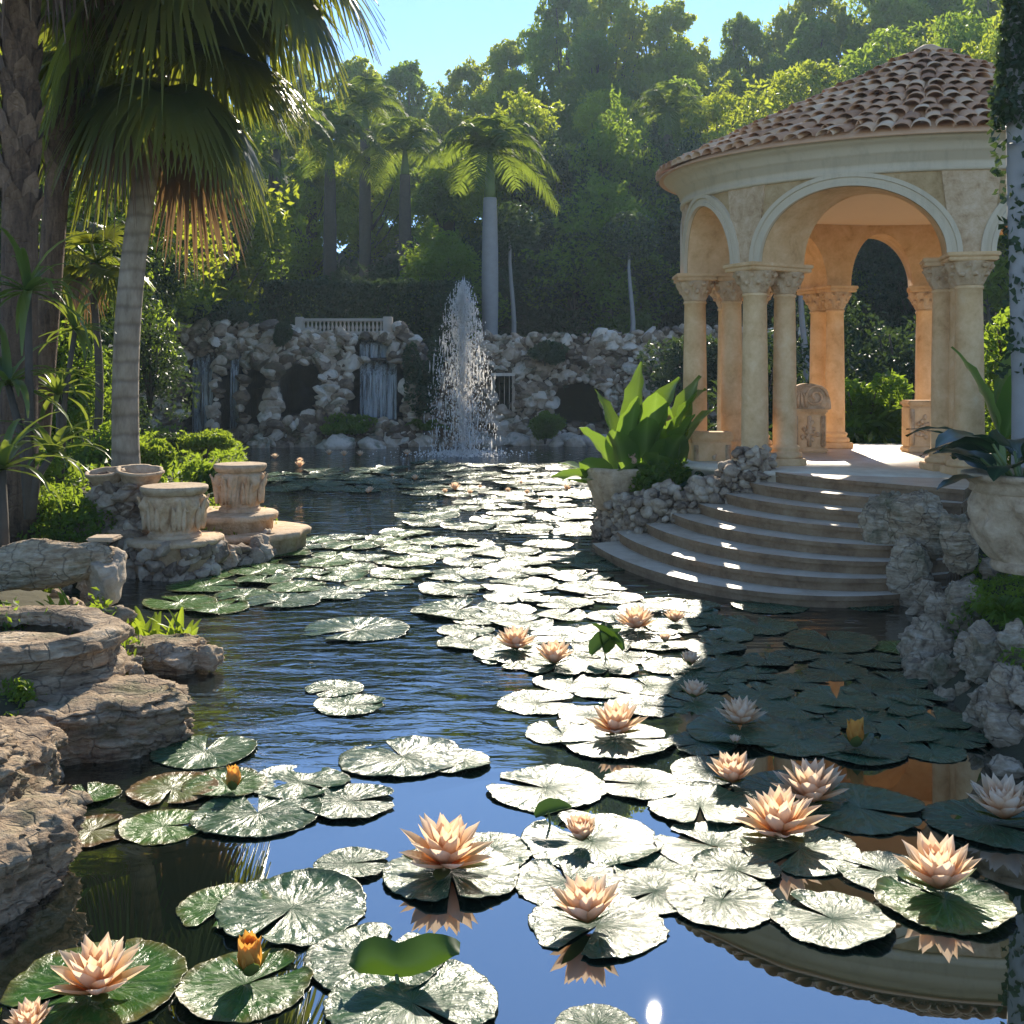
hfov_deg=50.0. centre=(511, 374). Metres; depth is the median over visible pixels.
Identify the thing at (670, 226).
shade tree
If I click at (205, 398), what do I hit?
waterfall
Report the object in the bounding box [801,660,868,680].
lily pad
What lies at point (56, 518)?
shrub
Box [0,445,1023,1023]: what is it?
water
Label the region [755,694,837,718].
lily pad
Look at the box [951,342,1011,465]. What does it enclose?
banana plant
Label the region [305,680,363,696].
lily pad
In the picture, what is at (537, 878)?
lily pad
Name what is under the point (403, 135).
royal palm
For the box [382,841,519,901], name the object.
lily pad
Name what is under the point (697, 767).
lily pad
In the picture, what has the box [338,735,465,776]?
lily pad
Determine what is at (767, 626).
lily pad
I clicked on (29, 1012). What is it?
water lily
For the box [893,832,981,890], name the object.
water lily
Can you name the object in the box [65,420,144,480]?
shrub
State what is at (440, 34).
sky
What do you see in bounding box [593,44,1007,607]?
garden pavilion
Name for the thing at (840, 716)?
lily pad
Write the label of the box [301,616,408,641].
lily pad
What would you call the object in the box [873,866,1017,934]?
lily pad
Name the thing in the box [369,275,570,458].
fountain
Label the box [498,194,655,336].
shade tree
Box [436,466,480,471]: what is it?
lily pad
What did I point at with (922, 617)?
stone
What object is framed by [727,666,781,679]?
lily pad
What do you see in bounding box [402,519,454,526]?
lily pad
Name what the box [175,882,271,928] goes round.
lily pad
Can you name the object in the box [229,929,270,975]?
water lily bud
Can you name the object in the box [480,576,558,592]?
lily pad
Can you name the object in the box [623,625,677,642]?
lily pad
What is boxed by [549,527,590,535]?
lily pad
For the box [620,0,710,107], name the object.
forest tree
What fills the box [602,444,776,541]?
rubble wall
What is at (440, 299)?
shrub
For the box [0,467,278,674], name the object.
ground cover
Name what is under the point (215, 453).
ground cover
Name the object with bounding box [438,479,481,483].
lily pad
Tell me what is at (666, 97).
tree
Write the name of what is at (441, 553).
lily pad
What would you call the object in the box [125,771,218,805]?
lily pad
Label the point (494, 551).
lily pad
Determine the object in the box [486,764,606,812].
lily pad
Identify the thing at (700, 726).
lily pad
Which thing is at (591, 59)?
forest tree
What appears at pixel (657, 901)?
lily pad
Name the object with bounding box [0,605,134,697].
stone basin
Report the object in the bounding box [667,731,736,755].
lily pad
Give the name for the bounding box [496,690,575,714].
lily pad
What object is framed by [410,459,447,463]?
lily pad
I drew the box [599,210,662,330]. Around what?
slim tree
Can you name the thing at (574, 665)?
lily pad
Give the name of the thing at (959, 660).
stone
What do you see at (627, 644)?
lily pad
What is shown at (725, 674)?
lily pad
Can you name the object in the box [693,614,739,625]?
lily pad
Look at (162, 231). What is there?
forest tree
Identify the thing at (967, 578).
stone
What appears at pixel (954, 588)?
boulder
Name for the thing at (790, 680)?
lily pad
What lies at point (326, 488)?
lily pad
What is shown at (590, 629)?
lily pad
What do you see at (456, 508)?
lily pad
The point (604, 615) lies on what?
lily pad
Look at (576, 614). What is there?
lily pad
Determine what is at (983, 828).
lily pad
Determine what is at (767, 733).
lily pad
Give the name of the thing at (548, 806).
raised lily leaf
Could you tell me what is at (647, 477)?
shrub
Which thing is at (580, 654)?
lily pad
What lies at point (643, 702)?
lily pad
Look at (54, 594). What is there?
stone
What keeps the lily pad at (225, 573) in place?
on the water
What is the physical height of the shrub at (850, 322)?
4.846 m
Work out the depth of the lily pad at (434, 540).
15.76 m
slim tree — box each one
[481,199,543,332]
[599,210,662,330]
[798,257,856,382]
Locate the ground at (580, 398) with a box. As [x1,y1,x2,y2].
[0,230,1023,779]
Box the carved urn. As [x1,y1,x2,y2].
[960,467,1023,575]
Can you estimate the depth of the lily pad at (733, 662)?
9.20 m
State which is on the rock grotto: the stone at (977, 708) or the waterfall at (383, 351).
the waterfall at (383, 351)
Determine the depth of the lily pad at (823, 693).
8.16 m
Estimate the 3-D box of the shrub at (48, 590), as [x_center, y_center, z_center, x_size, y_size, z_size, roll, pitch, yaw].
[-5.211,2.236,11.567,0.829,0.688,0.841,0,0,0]
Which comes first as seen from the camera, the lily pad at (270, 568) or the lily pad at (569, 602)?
the lily pad at (569, 602)
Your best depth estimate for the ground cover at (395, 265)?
57.05 m
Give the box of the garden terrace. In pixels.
[61,506,310,581]
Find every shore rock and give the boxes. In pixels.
[316,439,325,448]
[322,433,355,449]
[357,437,385,448]
[409,435,425,446]
[466,436,480,447]
[475,432,489,441]
[481,438,496,447]
[494,435,509,445]
[506,432,530,445]
[530,435,552,445]
[549,438,563,446]
[556,432,574,445]
[564,435,587,446]
[582,435,591,445]
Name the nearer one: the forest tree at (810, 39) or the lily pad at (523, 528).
the lily pad at (523, 528)
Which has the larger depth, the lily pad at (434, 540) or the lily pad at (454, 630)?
the lily pad at (434, 540)
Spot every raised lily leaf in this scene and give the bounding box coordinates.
[349,933,459,983]
[534,798,571,825]
[588,622,624,659]
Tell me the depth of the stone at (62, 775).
6.56 m
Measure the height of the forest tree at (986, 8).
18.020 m
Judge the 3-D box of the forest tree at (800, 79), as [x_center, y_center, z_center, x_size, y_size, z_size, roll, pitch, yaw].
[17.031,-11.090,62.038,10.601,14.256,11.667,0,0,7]
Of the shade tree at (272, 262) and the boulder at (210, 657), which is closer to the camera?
the boulder at (210, 657)
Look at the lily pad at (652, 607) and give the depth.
11.30 m
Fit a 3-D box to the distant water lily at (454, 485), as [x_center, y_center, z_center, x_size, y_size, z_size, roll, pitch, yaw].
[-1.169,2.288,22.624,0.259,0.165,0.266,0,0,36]
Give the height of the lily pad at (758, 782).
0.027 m
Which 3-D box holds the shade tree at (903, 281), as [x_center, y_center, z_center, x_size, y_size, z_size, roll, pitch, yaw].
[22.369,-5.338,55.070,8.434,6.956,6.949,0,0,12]
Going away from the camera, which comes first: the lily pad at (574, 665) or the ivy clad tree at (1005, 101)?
the lily pad at (574, 665)
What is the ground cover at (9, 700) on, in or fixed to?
on the ground at (580, 398)
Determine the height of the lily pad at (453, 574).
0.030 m
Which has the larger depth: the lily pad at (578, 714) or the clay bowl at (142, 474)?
the clay bowl at (142, 474)
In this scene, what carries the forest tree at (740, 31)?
on the ground at (580, 398)
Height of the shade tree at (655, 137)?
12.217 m
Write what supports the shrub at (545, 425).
on the ground at (580, 398)
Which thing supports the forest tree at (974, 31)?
on the ground at (580, 398)
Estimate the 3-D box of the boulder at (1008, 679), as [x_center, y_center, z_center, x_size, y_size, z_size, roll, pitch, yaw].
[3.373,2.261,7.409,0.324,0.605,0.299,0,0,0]
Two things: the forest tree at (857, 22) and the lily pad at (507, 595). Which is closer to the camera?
the lily pad at (507, 595)
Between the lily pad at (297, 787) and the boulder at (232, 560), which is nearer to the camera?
the lily pad at (297, 787)
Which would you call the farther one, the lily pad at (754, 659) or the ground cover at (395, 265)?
the ground cover at (395, 265)
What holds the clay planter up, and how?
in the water
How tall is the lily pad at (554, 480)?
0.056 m
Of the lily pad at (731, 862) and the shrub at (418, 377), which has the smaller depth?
the lily pad at (731, 862)
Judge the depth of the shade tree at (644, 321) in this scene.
50.25 m
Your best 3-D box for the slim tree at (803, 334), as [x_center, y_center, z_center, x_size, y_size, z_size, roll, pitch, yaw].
[7.983,-1.481,30.031,2.720,5.953,2.656,0,0,0]
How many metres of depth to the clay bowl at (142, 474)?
13.79 m
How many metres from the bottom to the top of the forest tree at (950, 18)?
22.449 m
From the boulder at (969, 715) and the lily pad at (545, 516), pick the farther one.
the lily pad at (545, 516)
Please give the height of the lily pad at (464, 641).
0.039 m
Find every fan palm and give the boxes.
[0,0,163,542]
[0,0,313,466]
[38,0,389,478]
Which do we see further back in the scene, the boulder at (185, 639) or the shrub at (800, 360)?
the shrub at (800, 360)
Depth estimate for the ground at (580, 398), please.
40.02 m
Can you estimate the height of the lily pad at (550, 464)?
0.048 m
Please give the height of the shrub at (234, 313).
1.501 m
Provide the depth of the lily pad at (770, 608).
11.29 m
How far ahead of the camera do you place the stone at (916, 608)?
10.97 m
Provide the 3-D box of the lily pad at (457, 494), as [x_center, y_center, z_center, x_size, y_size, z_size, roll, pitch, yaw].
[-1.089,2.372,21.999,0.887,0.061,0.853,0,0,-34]
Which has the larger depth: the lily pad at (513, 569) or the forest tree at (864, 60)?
the forest tree at (864, 60)
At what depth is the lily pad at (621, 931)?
4.74 m
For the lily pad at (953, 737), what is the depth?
7.22 m
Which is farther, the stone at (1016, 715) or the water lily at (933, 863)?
the stone at (1016, 715)
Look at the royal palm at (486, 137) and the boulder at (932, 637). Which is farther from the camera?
the royal palm at (486, 137)
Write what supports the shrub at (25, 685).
on the ground at (580, 398)
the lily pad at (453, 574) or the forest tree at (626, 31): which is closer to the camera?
the lily pad at (453, 574)
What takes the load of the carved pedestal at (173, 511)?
on the garden terrace
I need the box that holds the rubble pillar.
[85,471,145,527]
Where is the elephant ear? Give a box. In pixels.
[905,426,1023,489]
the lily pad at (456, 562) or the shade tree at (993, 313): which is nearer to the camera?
the lily pad at (456, 562)
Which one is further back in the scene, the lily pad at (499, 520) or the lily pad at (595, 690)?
the lily pad at (499, 520)
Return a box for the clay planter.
[587,468,639,539]
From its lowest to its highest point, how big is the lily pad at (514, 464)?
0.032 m
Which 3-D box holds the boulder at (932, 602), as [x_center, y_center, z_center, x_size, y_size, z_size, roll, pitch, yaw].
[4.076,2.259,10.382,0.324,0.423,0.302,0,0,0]
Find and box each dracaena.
[0,227,112,519]
[0,411,89,547]
[38,284,115,482]
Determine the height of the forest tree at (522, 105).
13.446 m
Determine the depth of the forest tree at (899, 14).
81.63 m
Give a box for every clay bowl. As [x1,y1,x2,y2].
[84,466,124,485]
[116,464,164,488]
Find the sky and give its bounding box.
[213,0,868,252]
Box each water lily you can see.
[3,996,53,1023]
[48,932,149,1002]
[295,460,304,466]
[400,813,493,880]
[449,482,460,489]
[494,625,536,648]
[535,638,574,663]
[550,873,619,923]
[565,813,595,840]
[585,700,647,735]
[615,605,656,628]
[660,633,669,641]
[663,608,685,621]
[680,679,707,697]
[681,650,699,664]
[706,751,755,782]
[715,696,766,724]
[729,734,740,742]
[732,785,830,842]
[770,757,849,803]
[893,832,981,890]
[967,773,1023,819]
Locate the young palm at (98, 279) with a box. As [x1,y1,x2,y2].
[38,218,157,436]
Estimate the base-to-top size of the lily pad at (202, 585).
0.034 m
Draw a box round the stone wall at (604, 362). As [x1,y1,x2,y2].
[466,323,809,436]
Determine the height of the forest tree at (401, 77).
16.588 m
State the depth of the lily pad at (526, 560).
14.14 m
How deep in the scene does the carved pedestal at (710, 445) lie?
16.32 m
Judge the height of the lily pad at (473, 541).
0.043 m
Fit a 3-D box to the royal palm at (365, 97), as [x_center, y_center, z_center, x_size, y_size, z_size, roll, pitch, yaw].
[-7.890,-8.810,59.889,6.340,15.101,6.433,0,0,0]
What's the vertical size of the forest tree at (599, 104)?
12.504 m
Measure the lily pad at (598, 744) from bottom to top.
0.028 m
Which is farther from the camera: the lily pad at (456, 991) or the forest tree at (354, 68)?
the forest tree at (354, 68)
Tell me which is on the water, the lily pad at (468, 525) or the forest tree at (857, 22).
the lily pad at (468, 525)
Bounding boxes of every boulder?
[0,534,127,606]
[0,715,67,784]
[0,724,30,808]
[0,771,92,928]
[76,580,94,605]
[101,605,137,624]
[123,633,209,655]
[141,641,199,675]
[195,644,224,671]
[220,551,240,568]
[248,542,273,560]
[858,491,900,544]
[885,489,948,560]
[886,536,933,601]
[896,619,954,658]
[897,624,915,637]
[910,579,943,605]
[923,591,945,621]
[930,653,959,686]
[933,686,955,700]
[939,512,978,576]
[942,603,973,635]
[945,580,980,605]
[951,592,985,621]
[956,680,970,695]
[962,688,984,726]
[963,626,1005,672]
[968,619,993,632]
[986,662,1023,709]
[996,618,1023,667]
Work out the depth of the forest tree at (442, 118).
76.19 m
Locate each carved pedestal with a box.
[136,482,209,539]
[209,462,267,512]
[688,431,733,460]
[900,400,930,452]
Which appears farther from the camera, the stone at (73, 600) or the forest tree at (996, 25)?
the forest tree at (996, 25)
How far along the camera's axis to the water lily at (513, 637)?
9.48 m
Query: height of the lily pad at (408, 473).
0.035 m
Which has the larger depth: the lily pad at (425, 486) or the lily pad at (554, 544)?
the lily pad at (425, 486)
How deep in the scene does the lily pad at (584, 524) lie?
17.60 m
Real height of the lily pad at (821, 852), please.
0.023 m
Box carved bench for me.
[797,383,830,452]
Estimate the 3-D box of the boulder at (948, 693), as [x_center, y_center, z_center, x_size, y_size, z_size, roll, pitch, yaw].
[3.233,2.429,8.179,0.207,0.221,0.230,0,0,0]
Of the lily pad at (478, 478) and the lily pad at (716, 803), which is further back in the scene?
the lily pad at (478, 478)
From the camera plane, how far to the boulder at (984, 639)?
8.07 m
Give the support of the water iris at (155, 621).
in the water
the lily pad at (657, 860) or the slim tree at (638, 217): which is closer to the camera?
the lily pad at (657, 860)
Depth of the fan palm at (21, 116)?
12.82 m
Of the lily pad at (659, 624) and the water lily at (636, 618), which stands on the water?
the lily pad at (659, 624)
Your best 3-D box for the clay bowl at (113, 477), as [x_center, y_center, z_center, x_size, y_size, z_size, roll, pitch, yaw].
[-5.120,1.293,13.842,0.488,0.175,0.508,-6,9,-17]
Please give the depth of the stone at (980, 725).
7.39 m
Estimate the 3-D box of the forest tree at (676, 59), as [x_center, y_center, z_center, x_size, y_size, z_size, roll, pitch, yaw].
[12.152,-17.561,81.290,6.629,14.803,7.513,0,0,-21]
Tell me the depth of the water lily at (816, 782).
6.06 m
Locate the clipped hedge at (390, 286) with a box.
[257,276,472,357]
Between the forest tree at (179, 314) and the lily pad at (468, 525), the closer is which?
the lily pad at (468, 525)
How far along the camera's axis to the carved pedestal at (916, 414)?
18.07 m
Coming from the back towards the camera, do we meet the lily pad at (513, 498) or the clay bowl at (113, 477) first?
the lily pad at (513, 498)
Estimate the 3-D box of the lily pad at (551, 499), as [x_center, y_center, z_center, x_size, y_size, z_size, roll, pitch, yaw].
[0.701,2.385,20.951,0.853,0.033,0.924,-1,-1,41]
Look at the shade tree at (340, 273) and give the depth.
52.83 m
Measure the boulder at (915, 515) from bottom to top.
0.829 m
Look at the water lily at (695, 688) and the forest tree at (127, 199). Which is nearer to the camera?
the water lily at (695, 688)
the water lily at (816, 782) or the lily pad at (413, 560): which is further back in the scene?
the lily pad at (413, 560)
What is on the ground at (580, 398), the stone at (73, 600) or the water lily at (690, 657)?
the stone at (73, 600)
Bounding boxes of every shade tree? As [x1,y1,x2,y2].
[0,116,162,438]
[51,181,187,436]
[74,199,201,437]
[211,225,328,326]
[290,261,376,330]
[334,259,410,329]
[377,215,516,338]
[462,203,557,336]
[496,122,614,329]
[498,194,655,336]
[517,164,683,334]
[549,85,680,316]
[599,114,698,328]
[632,130,717,326]
[638,219,772,328]
[741,275,879,330]
[771,254,881,320]
[852,239,915,339]
[876,248,998,309]
[990,292,1009,321]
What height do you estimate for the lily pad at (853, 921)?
0.036 m
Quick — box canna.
[551,361,716,483]
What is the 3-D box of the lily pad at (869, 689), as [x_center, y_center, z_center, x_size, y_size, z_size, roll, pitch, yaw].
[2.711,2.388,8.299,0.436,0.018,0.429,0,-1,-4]
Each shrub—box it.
[0,677,36,708]
[15,482,117,543]
[39,447,85,498]
[42,588,52,593]
[51,319,112,456]
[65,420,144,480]
[85,261,155,335]
[109,292,200,422]
[139,438,176,475]
[145,431,187,456]
[177,427,236,459]
[181,458,226,497]
[185,298,264,326]
[273,318,293,348]
[319,413,377,435]
[401,332,444,419]
[422,284,479,356]
[527,339,569,365]
[528,409,566,443]
[628,454,695,491]
[636,333,717,406]
[707,333,809,439]
[768,289,890,394]
[845,314,915,399]
[845,369,914,443]
[983,304,1009,434]
[992,427,1010,464]
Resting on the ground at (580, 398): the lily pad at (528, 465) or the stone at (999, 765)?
the stone at (999, 765)
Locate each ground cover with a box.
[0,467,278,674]
[0,690,46,716]
[51,419,249,505]
[139,245,998,420]
[708,388,992,443]
[940,554,1023,670]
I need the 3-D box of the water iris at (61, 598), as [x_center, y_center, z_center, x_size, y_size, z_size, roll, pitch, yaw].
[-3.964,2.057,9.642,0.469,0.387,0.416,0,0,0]
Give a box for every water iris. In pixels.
[36,587,78,605]
[103,606,144,634]
[131,607,200,635]
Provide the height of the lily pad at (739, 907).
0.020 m
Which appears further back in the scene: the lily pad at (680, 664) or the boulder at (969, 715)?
the lily pad at (680, 664)
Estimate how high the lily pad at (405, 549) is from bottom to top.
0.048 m
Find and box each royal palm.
[224,147,292,281]
[234,81,335,321]
[267,157,358,267]
[280,104,386,279]
[308,74,409,317]
[349,115,461,280]
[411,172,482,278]
[415,112,559,334]
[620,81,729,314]
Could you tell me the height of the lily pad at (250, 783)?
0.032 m
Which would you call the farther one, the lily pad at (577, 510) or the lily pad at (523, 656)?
the lily pad at (577, 510)
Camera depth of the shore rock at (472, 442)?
36.26 m
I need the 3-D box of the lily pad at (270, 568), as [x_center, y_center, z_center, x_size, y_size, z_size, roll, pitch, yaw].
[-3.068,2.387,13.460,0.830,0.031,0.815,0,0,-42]
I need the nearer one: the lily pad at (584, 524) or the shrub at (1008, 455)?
the shrub at (1008, 455)
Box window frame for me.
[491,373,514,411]
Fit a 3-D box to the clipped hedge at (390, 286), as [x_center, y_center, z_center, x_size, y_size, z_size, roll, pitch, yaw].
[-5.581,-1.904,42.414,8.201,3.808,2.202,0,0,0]
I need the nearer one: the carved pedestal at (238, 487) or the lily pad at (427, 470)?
the carved pedestal at (238, 487)
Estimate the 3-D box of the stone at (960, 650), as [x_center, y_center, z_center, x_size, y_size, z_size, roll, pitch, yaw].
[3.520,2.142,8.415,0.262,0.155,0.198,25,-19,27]
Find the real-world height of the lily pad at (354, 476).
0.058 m
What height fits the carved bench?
1.140 m
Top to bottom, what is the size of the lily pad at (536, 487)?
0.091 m
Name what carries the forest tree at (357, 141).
on the ground at (580, 398)
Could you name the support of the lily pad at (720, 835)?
on the water
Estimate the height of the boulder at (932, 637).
0.552 m
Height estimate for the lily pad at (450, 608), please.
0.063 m
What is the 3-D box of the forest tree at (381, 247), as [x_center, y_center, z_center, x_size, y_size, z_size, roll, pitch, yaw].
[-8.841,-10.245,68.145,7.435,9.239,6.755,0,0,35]
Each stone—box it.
[24,700,38,708]
[49,588,62,598]
[59,764,64,778]
[62,585,72,590]
[69,597,85,605]
[125,661,144,675]
[131,654,143,664]
[899,597,913,607]
[901,650,933,669]
[904,657,922,678]
[905,600,924,615]
[911,617,916,624]
[916,613,930,624]
[916,657,934,678]
[937,599,949,617]
[953,631,969,658]
[953,642,967,658]
[954,681,970,692]
[956,657,966,663]
[959,574,976,582]
[959,659,966,668]
[964,646,993,684]
[967,682,987,699]
[973,697,997,720]
[977,714,985,728]
[978,557,1001,578]
[981,702,1023,747]
[987,754,1023,777]
[989,684,1007,703]
[1009,681,1023,709]
[1011,709,1022,725]
[1018,713,1023,729]
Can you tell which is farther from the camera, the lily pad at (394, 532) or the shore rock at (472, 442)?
the shore rock at (472, 442)
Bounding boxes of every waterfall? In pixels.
[192,352,212,432]
[230,359,238,425]
[360,340,386,357]
[363,361,396,418]
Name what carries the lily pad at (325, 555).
on the water
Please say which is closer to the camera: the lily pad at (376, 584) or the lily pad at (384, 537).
the lily pad at (376, 584)
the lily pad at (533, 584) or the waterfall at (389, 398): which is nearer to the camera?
the lily pad at (533, 584)
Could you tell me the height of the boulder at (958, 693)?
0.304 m
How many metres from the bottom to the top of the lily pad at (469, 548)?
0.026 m
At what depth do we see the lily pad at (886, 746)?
7.03 m
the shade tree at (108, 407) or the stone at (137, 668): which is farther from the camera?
the shade tree at (108, 407)
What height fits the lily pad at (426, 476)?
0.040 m
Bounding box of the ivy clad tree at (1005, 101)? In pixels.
[985,0,1023,575]
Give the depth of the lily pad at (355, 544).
15.40 m
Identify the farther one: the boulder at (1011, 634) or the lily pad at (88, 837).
the boulder at (1011, 634)
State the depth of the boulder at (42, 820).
5.01 m
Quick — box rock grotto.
[139,318,477,447]
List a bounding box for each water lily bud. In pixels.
[221,764,244,789]
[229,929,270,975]
[842,717,869,746]
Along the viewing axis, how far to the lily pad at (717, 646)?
9.66 m
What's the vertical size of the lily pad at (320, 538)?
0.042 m
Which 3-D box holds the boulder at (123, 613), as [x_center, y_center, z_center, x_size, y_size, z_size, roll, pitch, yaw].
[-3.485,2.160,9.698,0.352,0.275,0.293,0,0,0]
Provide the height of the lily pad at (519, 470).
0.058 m
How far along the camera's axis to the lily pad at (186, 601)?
11.53 m
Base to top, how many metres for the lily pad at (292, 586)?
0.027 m
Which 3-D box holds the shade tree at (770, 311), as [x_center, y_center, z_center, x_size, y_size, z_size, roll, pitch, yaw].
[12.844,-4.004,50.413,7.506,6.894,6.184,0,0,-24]
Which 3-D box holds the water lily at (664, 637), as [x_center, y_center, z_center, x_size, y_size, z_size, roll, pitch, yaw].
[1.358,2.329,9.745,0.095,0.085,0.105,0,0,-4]
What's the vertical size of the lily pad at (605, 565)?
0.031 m
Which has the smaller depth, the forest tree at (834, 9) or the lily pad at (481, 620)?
the lily pad at (481, 620)
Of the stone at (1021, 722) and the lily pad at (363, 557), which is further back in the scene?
the lily pad at (363, 557)
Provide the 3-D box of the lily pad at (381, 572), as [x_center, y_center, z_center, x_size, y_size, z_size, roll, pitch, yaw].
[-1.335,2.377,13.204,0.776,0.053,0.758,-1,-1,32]
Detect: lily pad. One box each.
[0,938,187,1023]
[72,781,121,801]
[78,814,122,846]
[117,809,205,845]
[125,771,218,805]
[141,594,216,609]
[149,735,257,769]
[165,578,243,591]
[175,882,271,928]
[175,947,313,1023]
[181,767,268,795]
[184,599,249,613]
[189,789,322,837]
[206,569,238,577]
[213,588,275,600]
[214,868,366,946]
[227,563,295,574]
[234,572,291,583]
[241,558,281,565]
[245,592,320,607]
[253,765,350,798]
[265,485,306,491]
[267,471,301,475]
[267,476,305,481]
[267,580,327,591]
[274,550,311,556]
[275,567,331,577]
[281,480,346,486]
[285,474,325,477]
[297,541,327,549]
[299,557,354,566]
[301,467,344,471]
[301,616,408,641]
[301,783,394,819]
[303,586,369,598]
[303,922,442,991]
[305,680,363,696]
[306,485,353,491]
[306,535,338,542]
[309,471,344,475]
[311,551,358,558]
[312,570,368,581]
[313,694,384,715]
[313,846,388,876]
[316,473,379,480]
[321,540,383,549]
[322,959,497,1023]
[323,562,376,570]
[329,533,366,539]
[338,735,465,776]
[342,488,380,492]
[343,553,388,560]
[344,577,413,590]
[345,478,391,484]
[348,467,389,470]
[348,469,395,473]
[355,484,395,488]
[365,534,406,540]
[370,567,434,578]
[372,540,414,546]
[373,555,435,566]
[376,465,410,468]
[379,528,433,536]
[381,544,430,552]
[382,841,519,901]
[383,476,411,480]
[385,472,421,475]
[392,480,432,483]
[393,510,459,519]
[396,484,450,489]
[400,489,443,495]
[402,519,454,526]
[403,475,444,478]
[405,536,465,545]
[406,548,472,559]
[408,469,442,472]
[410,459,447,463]
[410,597,504,619]
[415,464,455,468]
[418,582,486,595]
[420,747,490,772]
[421,478,455,481]
[423,567,492,581]
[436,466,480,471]
[436,505,481,511]
[436,624,494,636]
[436,632,497,649]
[437,491,479,496]
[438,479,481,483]
[440,522,497,530]
[441,485,492,490]
[442,471,501,476]
[443,557,500,566]
[445,462,471,464]
[450,539,495,545]
[451,497,503,504]
[451,613,503,624]
[454,544,501,552]
[463,476,501,480]
[466,463,498,466]
[469,515,525,524]
[471,545,541,557]
[472,644,541,662]
[473,832,532,868]
[477,647,551,669]
[478,489,535,496]
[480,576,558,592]
[480,603,535,615]
[481,504,523,509]
[481,561,557,578]
[482,587,549,602]
[485,494,532,501]
[485,510,536,515]
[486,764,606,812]
[489,614,553,629]
[490,478,542,484]
[490,523,553,533]
[491,474,533,478]
[492,633,547,647]
[496,463,522,465]
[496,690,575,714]
[498,463,541,468]
[499,483,564,490]
[500,556,552,565]
[501,468,536,472]
[515,854,625,906]
[521,810,661,868]
[522,540,573,547]
[523,654,590,674]
[525,497,572,502]
[525,720,586,743]
[528,894,669,958]
[530,472,557,475]
[530,626,593,642]
[532,672,609,692]
[533,511,593,521]
[534,502,577,507]
[536,488,591,498]
[537,463,568,466]
[537,596,593,608]
[537,608,587,620]
[538,478,580,484]
[538,551,605,563]
[545,465,576,470]
[547,569,614,581]
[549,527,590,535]
[554,1003,638,1023]
[556,508,595,513]
[556,521,592,527]
[556,581,628,594]
[556,705,603,723]
[560,723,676,758]
[566,649,608,661]
[569,677,642,698]
[570,560,624,570]
[570,637,631,653]
[577,623,634,635]
[583,657,638,674]
[584,591,643,603]
[586,610,625,622]
[598,650,657,663]
[598,767,681,799]
[606,692,683,717]
[606,868,704,914]
[613,852,697,888]
[617,603,663,611]
[620,676,681,695]
[622,634,686,650]
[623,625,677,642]
[640,597,687,604]
[641,656,704,673]
[646,618,709,632]
[647,780,752,823]
[653,821,771,870]
[657,692,729,714]
[660,598,720,611]
[664,606,717,617]
[665,873,778,929]
[666,662,720,678]
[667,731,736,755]
[670,755,744,784]
[673,676,731,691]
[682,638,746,654]
[686,710,794,746]
[689,657,730,671]
[690,847,781,890]
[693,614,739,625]
[693,670,747,684]
[694,652,748,669]
[697,627,753,641]
[719,615,798,634]
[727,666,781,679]
[727,681,794,701]
[730,599,808,613]
[730,770,850,813]
[739,826,863,876]
[742,652,793,665]
[744,723,844,756]
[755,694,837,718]
[757,713,840,739]
[766,673,828,689]
[769,649,818,660]
[769,889,896,949]
[783,629,878,652]
[783,734,845,755]
[793,782,925,834]
[797,685,875,707]
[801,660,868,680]
[804,652,853,662]
[823,706,908,732]
[824,738,906,765]
[830,732,909,758]
[836,850,923,889]
[842,684,899,698]
[847,603,893,610]
[847,653,901,669]
[854,671,927,689]
[854,694,925,716]
[873,640,900,654]
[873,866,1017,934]
[876,720,943,741]
[886,689,947,705]
[901,739,966,762]
[904,706,972,728]
[921,798,1023,851]
[926,727,989,748]
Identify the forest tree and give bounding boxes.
[0,0,104,291]
[41,43,178,436]
[41,47,168,272]
[127,202,239,320]
[149,188,258,327]
[165,79,310,305]
[174,132,298,322]
[254,90,351,255]
[264,53,332,192]
[265,143,358,294]
[316,135,429,280]
[317,55,400,226]
[339,111,400,222]
[377,59,437,222]
[408,93,471,228]
[409,140,503,279]
[428,54,489,211]
[448,85,577,320]
[461,38,544,198]
[476,66,554,227]
[516,0,607,161]
[548,28,642,151]
[554,85,658,197]
[567,0,657,120]
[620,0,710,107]
[630,75,730,154]
[640,38,723,142]
[671,78,755,197]
[705,11,776,115]
[708,68,757,130]
[731,59,848,122]
[742,1,797,113]
[758,12,846,109]
[777,0,853,68]
[809,20,923,291]
[840,0,944,58]
[841,0,951,65]
[883,16,954,57]
[927,0,963,30]
[931,0,1006,55]
[936,0,990,37]
[944,0,1003,44]
[961,30,1007,329]
[983,234,1009,313]
[986,6,1003,44]
[988,0,1001,36]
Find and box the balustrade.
[295,316,392,334]
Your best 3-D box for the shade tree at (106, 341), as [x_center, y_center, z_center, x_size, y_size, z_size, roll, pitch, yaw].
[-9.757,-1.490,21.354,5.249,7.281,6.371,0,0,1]
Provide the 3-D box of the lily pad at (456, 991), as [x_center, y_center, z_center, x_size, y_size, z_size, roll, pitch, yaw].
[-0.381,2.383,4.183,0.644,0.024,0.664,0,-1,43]
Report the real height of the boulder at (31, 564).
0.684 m
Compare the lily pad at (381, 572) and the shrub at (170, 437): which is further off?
the shrub at (170, 437)
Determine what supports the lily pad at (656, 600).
on the water
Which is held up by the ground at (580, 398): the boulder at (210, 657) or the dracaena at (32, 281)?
the dracaena at (32, 281)
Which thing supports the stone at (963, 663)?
on the ground at (580, 398)
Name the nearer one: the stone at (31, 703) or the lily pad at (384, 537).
the stone at (31, 703)

